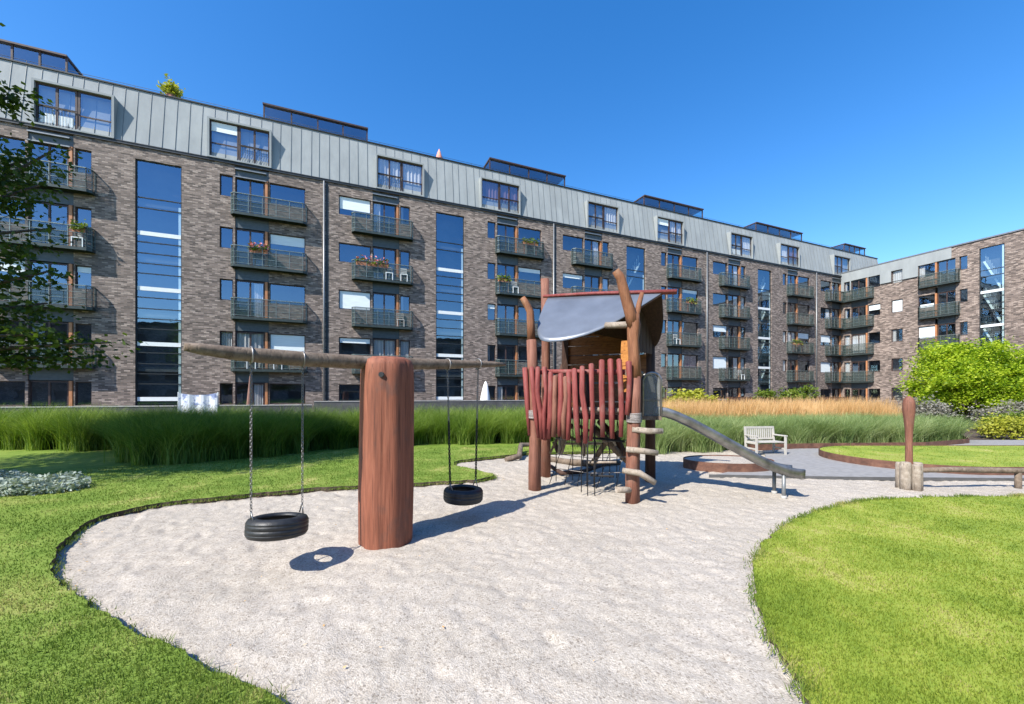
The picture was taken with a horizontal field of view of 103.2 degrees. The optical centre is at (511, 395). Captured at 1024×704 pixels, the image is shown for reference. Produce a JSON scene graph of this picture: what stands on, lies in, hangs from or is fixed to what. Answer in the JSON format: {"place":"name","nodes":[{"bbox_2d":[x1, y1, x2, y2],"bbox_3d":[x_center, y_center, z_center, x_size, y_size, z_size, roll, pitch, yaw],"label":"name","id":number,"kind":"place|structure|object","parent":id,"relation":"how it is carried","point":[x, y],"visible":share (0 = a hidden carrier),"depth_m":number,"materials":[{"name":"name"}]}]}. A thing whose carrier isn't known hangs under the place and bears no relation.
{"place":"outdoors","nodes":[
{"label":"outdoors","id":0,"kind":"place"},
{"bbox_2d":[0,441,613,703],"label":"lawn","id":1,"kind":"structure","parent":0,"point":[50,461],"depth_m":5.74,"materials":[{"name":"plant"}]},
{"bbox_2d":[0,469,91,496],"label":"silver ground cover","id":2,"kind":"object","parent":1,"relation":"on","point":[13,482],"visible":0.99,"depth_m":6.92,"materials":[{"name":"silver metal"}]},
{"bbox_2d":[0,20,145,374],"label":"broadleaf tree","id":3,"kind":"object","parent":1,"relation":"on","point":[19,331],"visible":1,"depth_m":7.29,"materials":[{"name":"green plant"}]},
{"bbox_2d":[0,0,1023,263],"label":"sky","id":4,"kind":"structure","parent":0,"point":[891,129],"materials":[{"name":"blue"}]},
{"bbox_2d":[53,450,1023,703],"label":"gravel","id":5,"kind":"structure","parent":0,"point":[555,592],"depth_m":3.59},
{"bbox_2d":[183,343,505,549],"bbox_3d":[-1.454,0.699,4.829,0.614,2.402,3.809,0,0,36],"label":"swing frame","id":6,"kind":"object","parent":5,"relation":"on","point":[386,471],"visible":0.96,"depth_m":4.51,"materials":[{"name":"red wood"}]},
{"bbox_2d":[244,346,308,541],"bbox_3d":[-2.295,0.468,3.973,0.546,1.865,0.551,0,0,0],"label":"tyre swing","id":7,"kind":"object","parent":6,"relation":"hanging from","point":[277,526],"visible":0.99,"depth_m":3.81,"materials":[{"name":"black rubber"}]},
{"bbox_2d":[443,358,482,505],"bbox_3d":[-0.674,0.475,5.617,0.547,2.010,0.546,0,0,0],"label":"tyre swing","id":8,"kind":"object","parent":6,"relation":"hanging from","point":[463,495],"visible":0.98,"depth_m":5.44,"materials":[{"name":"black rubber"}]},
{"bbox_2d":[504,443,528,461],"bbox_3d":[0.255,1.534,11.191,0.552,0.360,1.803,0,0,30],"label":"driftwood log","id":9,"kind":"object","parent":5,"relation":"on","point":[518,455],"visible":0.66,"depth_m":10.64,"materials":[{"name":"beige wood"}]},
{"bbox_2d":[551,456,619,466],"bbox_3d":[1.601,1.633,10.032,2.074,0.179,0.490,0,0,24],"label":"driftwood log","id":10,"kind":"object","parent":5,"relation":"on","point":[576,462],"visible":0.56,"depth_m":9.85,"materials":[{"name":"beige wood"}]},
{"bbox_2d":[520,268,676,503],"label":"play tower","id":11,"kind":"structure","parent":5,"relation":"on","point":[625,322],"depth_m":7.13,"materials":[{"name":"brown wood"}]},
{"bbox_2d":[642,372,805,498],"bbox_3d":[3.404,0.695,7.048,2.835,2.211,0.512,0,0,10],"label":"slide","id":12,"kind":"object","parent":5,"relation":"on","point":[783,470],"visible":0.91,"depth_m":6.85,"materials":[{"name":"silver metal"}]},
{"bbox_2d":[683,455,773,472],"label":"sandbox","id":13,"kind":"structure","parent":5,"relation":"on","point":[721,463],"depth_m":9.14,"materials":[{"name":"wood"}]},
{"bbox_2d":[709,474,1023,480],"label":"path edge strip","id":14,"kind":"object","parent":5,"relation":"on","point":[868,478],"visible":0.57,"depth_m":8.16,"materials":[{"name":"grey concrete"}]},
{"bbox_2d":[895,396,923,491],"bbox_3d":[7.223,0.907,7.362,0.363,1.785,0.361,0,0,23],"label":"carved post","id":15,"kind":"object","parent":5,"relation":"on","point":[908,473],"visible":0.94,"depth_m":7.29,"materials":[{"name":"brown wood"}]},
{"bbox_2d":[923,467,1023,488],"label":"balance beam","id":16,"kind":"structure","parent":5,"relation":"on","point":[1018,472],"depth_m":7.37,"materials":[{"name":"wood"}]},
{"bbox_2d":[551,460,612,474],"bbox_3d":[1.569,1.592,8.929,1.590,0.216,0.592,0,0,-8],"label":"driftwood log","id":17,"kind":"object","parent":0,"point":[561,472],"visible":0.61,"depth_m":8.69,"materials":[{"name":"brown wood"}]},
{"bbox_2d":[625,416,1023,450],"bbox_3d":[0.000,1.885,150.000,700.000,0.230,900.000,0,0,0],"label":"ground","id":18,"kind":"structure","parent":0,"point":[973,436],"depth_m":17.44,"materials":[{"name":"green plant"}]},
{"bbox_2d":[0,404,311,414],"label":"terrace wall","id":19,"kind":"structure","parent":18,"relation":"on","point":[273,407],"depth_m":19.33,"materials":[{"name":"concrete"}]},
{"bbox_2d":[178,392,217,412],"bbox_3d":[-15.442,0.820,19.962,1.636,1.960,0.103,0,0,-23],"label":"banner","id":20,"kind":"object","parent":19,"relation":"attached to","point":[185,399],"visible":0.5,"depth_m":19.95,"materials":[{"name":"fabric"}]},
{"bbox_2d":[0,400,553,466],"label":"tall ornamental grass","id":21,"kind":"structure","parent":18,"relation":"on","point":[45,429],"depth_m":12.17,"materials":[{"name":"green plant"}]},
{"bbox_2d":[0,39,877,411],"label":"apartment building","id":22,"kind":"structure","parent":18,"relation":"on","point":[178,203],"depth_m":24.77,"materials":[{"name":"brick"}]},
{"bbox_2d":[0,259,24,271],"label":"window","id":23,"kind":"structure","parent":22,"relation":"in","point":[7,265],"depth_m":19.40,"materials":[{"name":"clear glass"}]},
{"bbox_2d":[29,381,68,406],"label":"balcony door","id":24,"kind":"structure","parent":22,"relation":"in","point":[30,382],"depth_m":19.85,"materials":[{"name":"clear glass"}]},
{"bbox_2d":[29,321,68,364],"bbox_3d":[-22.663,-2.560,19.907,1.420,2.080,0.124,0,0,-23],"label":"balcony door","id":25,"kind":"structure","parent":22,"relation":"in","point":[49,324],"depth_m":19.85,"materials":[{"name":"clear glass"}]},
{"bbox_2d":[29,261,68,304],"bbox_3d":[-22.652,-5.460,19.879,1.420,2.080,0.064,0,0,-23],"label":"balcony door","id":26,"kind":"structure","parent":22,"relation":"in","point":[49,265],"depth_m":19.87,"materials":[{"name":"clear glass"}]},
{"bbox_2d":[29,202,68,243],"bbox_3d":[-22.652,-8.360,19.879,1.420,2.080,0.064,0,0,-23],"label":"balcony door","id":27,"kind":"structure","parent":22,"relation":"in","point":[49,205],"depth_m":19.87,"materials":[{"name":"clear glass"}]},
{"bbox_2d":[29,141,68,185],"bbox_3d":[-22.652,-11.260,19.879,1.420,2.080,0.064,0,0,-23],"label":"balcony door","id":28,"kind":"structure","parent":22,"relation":"in","point":[49,146],"depth_m":19.85,"materials":[{"name":"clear glass"}]},
{"bbox_2d":[69,219,87,232],"bbox_3d":[-21.303,-7.986,20.016,0.845,1.413,0.795,0,0,-23],"label":"flower box","id":29,"kind":"object","parent":22,"relation":"on","point":[80,228],"visible":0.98,"depth_m":19.84,"materials":[{"name":"ceramic"}]},
{"bbox_2d":[76,382,90,404],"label":"side window","id":30,"kind":"structure","parent":22,"relation":"in","point":[76,382],"depth_m":20.25,"materials":[{"name":"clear glass"}]},
{"bbox_2d":[76,265,90,285],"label":"side window","id":31,"kind":"structure","parent":22,"relation":"in","point":[83,269],"depth_m":20.31,"materials":[{"name":"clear glass"}]},
{"bbox_2d":[136,159,181,405],"bbox_3d":[-18.696,-5.725,21.522,1.950,13.150,0.070,0,0,-23],"label":"stair window","id":32,"kind":"structure","parent":22,"relation":"in","point":[179,236],"depth_m":21.56,"materials":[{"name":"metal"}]},
{"bbox_2d":[156,73,184,97],"bbox_3d":[-18.790,-16.839,22.361,1.253,1.417,1.257,0,0,15],"label":"roof plant","id":33,"kind":"object","parent":22,"relation":"on","point":[167,88],"visible":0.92,"depth_m":22.23,"materials":[{"name":"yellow plant"}]},
{"bbox_2d":[220,331,232,345],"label":"side window","id":34,"kind":"structure","parent":22,"relation":"in","point":[226,337],"depth_m":22.75,"materials":[{"name":"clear glass"}]},
{"bbox_2d":[235,383,264,404],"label":"balcony door","id":35,"kind":"structure","parent":22,"relation":"in","point":[259,388],"depth_m":23.34,"materials":[{"name":"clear glass"}]},
{"bbox_2d":[235,331,264,368],"bbox_3d":[-14.932,-2.560,23.165,1.420,2.080,0.124,0,0,-23],"label":"balcony door","id":36,"kind":"structure","parent":22,"relation":"in","point":[242,339],"depth_m":23.15,"materials":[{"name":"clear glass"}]},
{"bbox_2d":[235,280,264,317],"bbox_3d":[-14.932,-5.460,23.165,1.420,2.080,0.124,0,0,-23],"label":"balcony door","id":37,"kind":"structure","parent":22,"relation":"in","point":[259,289],"depth_m":23.31,"materials":[{"name":"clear glass"}]},
{"bbox_2d":[235,228,264,264],"bbox_3d":[-14.920,-8.360,23.137,1.420,2.080,0.064,0,0,-23],"label":"balcony door","id":38,"kind":"structure","parent":22,"relation":"in","point":[236,229],"depth_m":23.09,"materials":[{"name":"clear glass"}]},
{"bbox_2d":[235,177,264,214],"bbox_3d":[-14.920,-11.260,23.137,1.420,2.080,0.064,0,0,-23],"label":"balcony door","id":39,"kind":"structure","parent":22,"relation":"in","point":[235,177],"depth_m":23.09,"materials":[{"name":"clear glass"}]},
{"bbox_2d":[247,241,269,264],"bbox_3d":[-14.292,-7.995,22.878,1.230,1.430,0.716,0,0,-23],"label":"flower box","id":40,"kind":"object","parent":22,"relation":"on","point":[254,249],"visible":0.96,"depth_m":22.80,"materials":[{"name":"ceramic"}]},
{"bbox_2d":[269,384,304,403],"bbox_3d":[-13.187,-0.090,23.854,1.860,1.180,0.050,0,0,-23],"label":"window","id":41,"kind":"structure","parent":22,"relation":"in","point":[269,384],"depth_m":23.64,"materials":[{"name":"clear glass"}]},
{"bbox_2d":[269,333,304,350],"bbox_3d":[-13.187,-2.990,23.854,1.860,1.180,0.050,0,0,-23],"label":"window","id":42,"kind":"structure","parent":22,"relation":"in","point":[276,341],"depth_m":23.82,"materials":[{"name":"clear glass"}]},
{"bbox_2d":[269,283,304,299],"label":"window","id":43,"kind":"structure","parent":22,"relation":"in","point":[270,284],"depth_m":23.54,"materials":[{"name":"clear glass"}]},
{"bbox_2d":[269,233,304,248],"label":"window","id":44,"kind":"structure","parent":22,"relation":"in","point":[277,239],"depth_m":23.80,"materials":[{"name":"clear glass"}]},
{"bbox_2d":[269,183,304,197],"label":"window","id":45,"kind":"structure","parent":22,"relation":"in","point":[270,184],"depth_m":23.61,"materials":[{"name":"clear glass"}]},
{"bbox_2d":[339,337,370,354],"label":"window","id":46,"kind":"structure","parent":22,"relation":"in","point":[341,339],"depth_m":25.27,"materials":[{"name":"white glass"}]},
{"bbox_2d":[339,290,370,309],"bbox_3d":[-9.787,-5.890,25.287,1.860,1.180,0.050,0,0,-23],"label":"window","id":47,"kind":"structure","parent":22,"relation":"in","point":[347,299],"depth_m":25.24,"materials":[{"name":"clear glass"}]},
{"bbox_2d":[339,243,370,262],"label":"window","id":48,"kind":"structure","parent":22,"relation":"in","point":[339,243],"depth_m":25.16,"materials":[{"name":"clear glass"}]},
{"bbox_2d":[339,195,370,215],"bbox_3d":[-9.787,-11.690,25.287,1.860,1.180,0.050,0,0,-23],"label":"window","id":49,"kind":"structure","parent":22,"relation":"in","point":[348,203],"depth_m":25.27,"materials":[{"name":"white glass"}]},
{"bbox_2d":[354,254,388,267],"bbox_3d":[-8.721,-7.988,25.281,2.211,1.416,0.901,0,0,-23],"label":"flower box","id":50,"kind":"object","parent":22,"relation":"on","point":[374,264],"visible":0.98,"depth_m":25.17,"materials":[{"name":"ceramic"}]},
{"bbox_2d":[373,338,395,355],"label":"balcony door","id":51,"kind":"structure","parent":22,"relation":"in","point":[380,346],"depth_m":26.01,"materials":[{"name":"blue glass"}]},
{"bbox_2d":[373,293,395,325],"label":"balcony door","id":52,"kind":"structure","parent":22,"relation":"in","point":[373,293],"depth_m":25.95,"materials":[{"name":"blue glass"}]},
{"bbox_2d":[373,247,395,263],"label":"balcony door","id":53,"kind":"structure","parent":22,"relation":"in","point":[383,249],"depth_m":25.95,"materials":[{"name":"blue glass"}]},
{"bbox_2d":[373,202,395,234],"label":"balcony door","id":54,"kind":"structure","parent":22,"relation":"in","point":[376,207],"depth_m":25.91,"materials":[{"name":"blue glass"}]},
{"bbox_2d":[400,340,409,356],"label":"side window","id":55,"kind":"structure","parent":22,"relation":"in","point":[404,344],"depth_m":26.51,"materials":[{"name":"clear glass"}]},
{"bbox_2d":[436,212,463,399],"bbox_3d":[-4.229,-5.725,27.617,1.950,13.150,0.070,0,0,-23],"label":"stair window","id":56,"kind":"structure","parent":22,"relation":"in","point":[461,271],"depth_m":27.82,"materials":[{"name":"metal"}]},
{"bbox_2d":[497,273,511,281],"bbox_3d":[-0.567,-7.964,28.691,1.127,1.367,0.767,0,0,-23],"label":"flower box","id":57,"kind":"object","parent":22,"relation":"on","point":[502,279],"visible":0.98,"depth_m":28.57,"materials":[{"name":"ceramic"}]},
{"bbox_2d":[497,386,514,399],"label":"balcony door","id":58,"kind":"structure","parent":22,"relation":"in","point":[499,388],"depth_m":29.18,"materials":[{"name":"black glass"}]},
{"bbox_2d":[497,304,514,333],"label":"balcony door","id":59,"kind":"structure","parent":22,"relation":"in","point":[497,304],"depth_m":29.19,"materials":[{"name":"blue glass"}]},
{"bbox_2d":[518,267,540,281],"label":"window","id":60,"kind":"structure","parent":22,"relation":"in","point":[529,270],"depth_m":29.94,"materials":[{"name":"blue glass"}]},
{"bbox_2d":[522,237,538,255],"bbox_3d":[1.340,-10.838,29.439,1.519,1.315,0.809,0,0,-23],"label":"flower box","id":61,"kind":"object","parent":22,"relation":"on","point":[528,242],"visible":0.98,"depth_m":29.36,"materials":[{"name":"ceramic"}]},
{"bbox_2d":[563,273,582,288],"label":"window","id":62,"kind":"structure","parent":22,"relation":"in","point":[567,275],"depth_m":31.41,"materials":[{"name":"blue glass"}]},
{"bbox_2d":[585,239,598,264],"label":"balcony door","id":63,"kind":"structure","parent":22,"relation":"in","point":[595,243],"depth_m":32.26,"materials":[{"name":"blue glass"}]},
{"bbox_2d":[603,278,608,290],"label":"side window","id":64,"kind":"structure","parent":22,"relation":"in","point":[605,281],"depth_m":32.66,"materials":[{"name":"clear glass"}]},
{"bbox_2d":[627,246,644,353],"bbox_3d":[10.151,-5.725,33.930,1.950,13.150,0.535,0,0,-23],"label":"stair window","id":65,"kind":"structure","parent":22,"relation":"in","point":[627,246],"depth_m":34.06,"materials":[{"name":"metal"}]},
{"bbox_2d":[668,387,678,397],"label":"balcony door","id":66,"kind":"structure","parent":22,"relation":"in","point":[674,389],"depth_m":35.32,"materials":[{"name":"grey glass"}]},
{"bbox_2d":[682,355,696,366],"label":"window","id":67,"kind":"structure","parent":22,"relation":"in","point":[687,360],"depth_m":36.16,"materials":[{"name":"grey glass"}]},
{"bbox_2d":[713,356,726,368],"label":"window","id":68,"kind":"structure","parent":22,"relation":"in","point":[718,362],"depth_m":37.48,"materials":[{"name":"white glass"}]},
{"bbox_2d":[713,325,726,337],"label":"window","id":69,"kind":"structure","parent":22,"relation":"in","point":[720,328],"depth_m":37.51,"materials":[{"name":"white glass"}]},
{"bbox_2d":[728,357,737,368],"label":"balcony door","id":70,"kind":"structure","parent":22,"relation":"in","point":[734,359],"depth_m":38.34,"materials":[{"name":"grey glass"}]},
{"bbox_2d":[728,295,737,316],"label":"balcony door","id":71,"kind":"structure","parent":22,"relation":"in","point":[734,298],"depth_m":38.34,"materials":[{"name":"blue glass"}]},
{"bbox_2d":[758,269,770,390],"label":"stair window","id":72,"kind":"structure","parent":22,"relation":"in","point":[761,288],"depth_m":40.15,"materials":[{"name":"metal"}]},
{"bbox_2d":[788,331,795,351],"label":"balcony door","id":73,"kind":"structure","parent":22,"relation":"in","point":[790,334],"depth_m":41.54,"materials":[{"name":"white glass"}]},
{"bbox_2d":[798,332,808,341],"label":"window","id":74,"kind":"structure","parent":22,"relation":"in","point":[800,335],"depth_m":42.17,"materials":[{"name":"blue glass"}]},
{"bbox_2d":[821,362,830,372],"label":"window","id":75,"kind":"structure","parent":22,"relation":"in","point":[825,366],"depth_m":43.59,"materials":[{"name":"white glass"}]},
{"bbox_2d":[821,335,830,345],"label":"window","id":76,"kind":"structure","parent":22,"relation":"in","point":[824,338],"depth_m":43.62,"materials":[{"name":"white glass"}]},
{"bbox_2d":[314,399,726,417],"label":"terrace wall","id":77,"kind":"structure","parent":18,"relation":"on","point":[343,405],"depth_m":24.77,"materials":[{"name":"concrete"}]},
{"bbox_2d":[659,386,727,406],"bbox_3d":[9.990,0.526,22.831,3.714,2.467,2.647,0,0,-18],"label":"yellow shrub","id":78,"kind":"object","parent":18,"relation":"on","point":[698,393],"visible":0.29,"depth_m":22.67,"materials":[{"name":"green plant"}]},
{"bbox_2d":[752,387,779,403],"bbox_3d":[18.551,0.567,29.584,2.264,2.375,1.392,0,0,-15],"label":"terrace plant","id":79,"kind":"object","parent":18,"relation":"on","point":[767,394],"visible":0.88,"depth_m":29.43,"materials":[{"name":"green plant"}]},
{"bbox_2d":[553,410,985,454],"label":"tall ornamental grass","id":80,"kind":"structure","parent":18,"relation":"on","point":[675,436],"depth_m":13.37,"materials":[{"name":"plant"}]},
{"bbox_2d":[658,394,902,418],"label":"feather reed grass","id":81,"kind":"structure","parent":18,"relation":"on","point":[781,407],"depth_m":18.32,"materials":[{"name":"plant"}]},
{"bbox_2d":[726,397,848,404],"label":"terrace wall","id":82,"kind":"structure","parent":18,"relation":"on","point":[749,398],"depth_m":37.51,"materials":[{"name":"concrete"}]},
{"bbox_2d":[775,388,804,400],"bbox_3d":[20.921,0.540,30.639,2.277,2.432,1.467,0,0,0],"label":"terrace plant","id":83,"kind":"object","parent":18,"relation":"on","point":[784,393],"visible":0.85,"depth_m":30.39,"materials":[{"name":"green plant"}]},
{"bbox_2d":[789,384,820,400],"bbox_3d":[22.970,0.419,31.888,2.751,2.683,1.762,0,0,0],"label":"terrace plant","id":84,"kind":"object","parent":18,"relation":"on","point":[805,389],"visible":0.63,"depth_m":31.89,"materials":[{"name":"green plant"}]},
{"bbox_2d":[748,436,969,450],"bbox_3d":[12.478,1.640,13.499,10.461,0.240,1.225,0,0,-17],"label":"corten edging","id":85,"kind":"object","parent":18,"relation":"on","point":[818,445],"visible":0.5,"depth_m":12.91,"materials":[{"name":"metal"}]},
{"bbox_2d":[818,445,1023,474],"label":"corten edging","id":86,"kind":"object","parent":18,"relation":"on","point":[862,461],"visible":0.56,"depth_m":9.69,"materials":[{"name":"metal"}]},
{"bbox_2d":[889,391,965,419],"bbox_3d":[20.299,0.780,20.224,2.792,1.976,2.742,0,0,-32],"label":"grey shrub","id":87,"kind":"object","parent":18,"relation":"on","point":[937,408],"visible":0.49,"depth_m":19.82,"materials":[{"name":"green plant"}]},
{"bbox_2d":[841,228,1023,408],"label":"apartment building","id":88,"kind":"structure","parent":18,"relation":"on","point":[892,311],"depth_m":38.32,"materials":[{"name":"brick"}]},
{"bbox_2d":[852,333,865,353],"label":"balcony door","id":89,"kind":"structure","parent":88,"relation":"in","point":[857,338],"depth_m":43.08,"materials":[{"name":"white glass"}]},
{"bbox_2d":[869,303,879,315],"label":"window","id":90,"kind":"structure","parent":88,"relation":"in","point":[875,306],"depth_m":41.80,"materials":[{"name":"white glass"}]},
{"bbox_2d":[892,328,902,341],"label":"side window","id":91,"kind":"structure","parent":88,"relation":"in","point":[894,330],"depth_m":40.35,"materials":[{"name":"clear glass"}]},
{"bbox_2d":[892,299,902,312],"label":"side window","id":92,"kind":"structure","parent":88,"relation":"in","point":[897,305],"depth_m":40.07,"materials":[{"name":"white glass"}]},
{"bbox_2d":[892,269,902,283],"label":"side window","id":93,"kind":"structure","parent":88,"relation":"in","point":[896,275],"depth_m":40.13,"materials":[{"name":"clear glass"}]},
{"bbox_2d":[919,325,934,337],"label":"window","id":94,"kind":"structure","parent":88,"relation":"in","point":[927,331],"depth_m":38.02,"materials":[{"name":"white glass"}]},
{"bbox_2d":[980,243,1004,346],"bbox_3d":[40.750,-5.875,34.337,0.535,13.450,1.450,0,0,-23],"label":"stair window","id":95,"kind":"structure","parent":88,"relation":"in","point":[1002,288],"depth_m":34.12,"materials":[{"name":"metal"}]},
{"bbox_2d":[889,335,1023,426],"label":"shrub","id":96,"kind":"object","parent":18,"relation":"on","point":[966,375],"visible":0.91,"depth_m":21.41,"materials":[{"name":"green plant"}]},
{"bbox_2d":[965,399,1023,422],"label":"grey shrub","id":97,"kind":"object","parent":18,"relation":"on","point":[1016,406],"visible":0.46,"depth_m":19.64,"materials":[{"name":"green plant"}]},
{"bbox_2d":[966,412,1023,439],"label":"hedge","id":98,"kind":"object","parent":18,"relation":"on","point":[997,427],"visible":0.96,"depth_m":16.19,"materials":[{"name":"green plant"}]},
{"bbox_2d":[974,405,1023,433],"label":"hedge","id":99,"kind":"object","parent":18,"relation":"on","point":[1012,413],"visible":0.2,"depth_m":18.26,"materials":[{"name":"green plant"}]},
{"bbox_2d":[720,440,1023,477],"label":"path","id":100,"kind":"structure","parent":0,"point":[811,461],"depth_m":9.53,"materials":[{"name":"concrete"}]},
{"bbox_2d":[744,426,787,454],"bbox_3d":[7.248,1.288,11.616,0.947,0.768,0.542,0,0,-7],"label":"garden bench","id":101,"kind":"object","parent":100,"relation":"on","point":[770,429],"visible":0.98,"depth_m":11.79,"materials":[{"name":"white paint"}]},
{"bbox_2d":[743,491,1023,703],"bbox_3d":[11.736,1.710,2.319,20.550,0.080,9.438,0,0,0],"label":"lawn","id":102,"kind":"structure","parent":0,"point":[944,614],"depth_m":3.40,"materials":[{"name":"plant"}]},
{"bbox_2d":[819,445,1023,466],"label":"raised lawn","id":103,"kind":"structure","parent":0,"point":[946,451],"depth_m":10.39,"materials":[{"name":"plant"}]},
{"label":"terrace","id":104,"kind":"structure","parent":0,"visible":0},
{"bbox_2d":[246,374,253,404],"bbox_3d":[-14.131,0.130,21.921,0.500,2.580,0.500,0,0,0],"label":"closed parasol","id":105,"kind":"object","parent":104,"relation":"on","point":[248,397],"visible":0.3,"depth_m":21.82,"materials":[{"name":"brown fabric"}]},
{"bbox_2d":[480,381,489,399],"bbox_3d":[-1.802,0.230,27.251,0.762,2.380,0.770,0,0,0],"label":"closed parasol","id":106,"kind":"object","parent":104,"relation":"on","point":[485,394],"visible":0.47,"depth_m":27.04,"materials":[{"name":"white fabric"}]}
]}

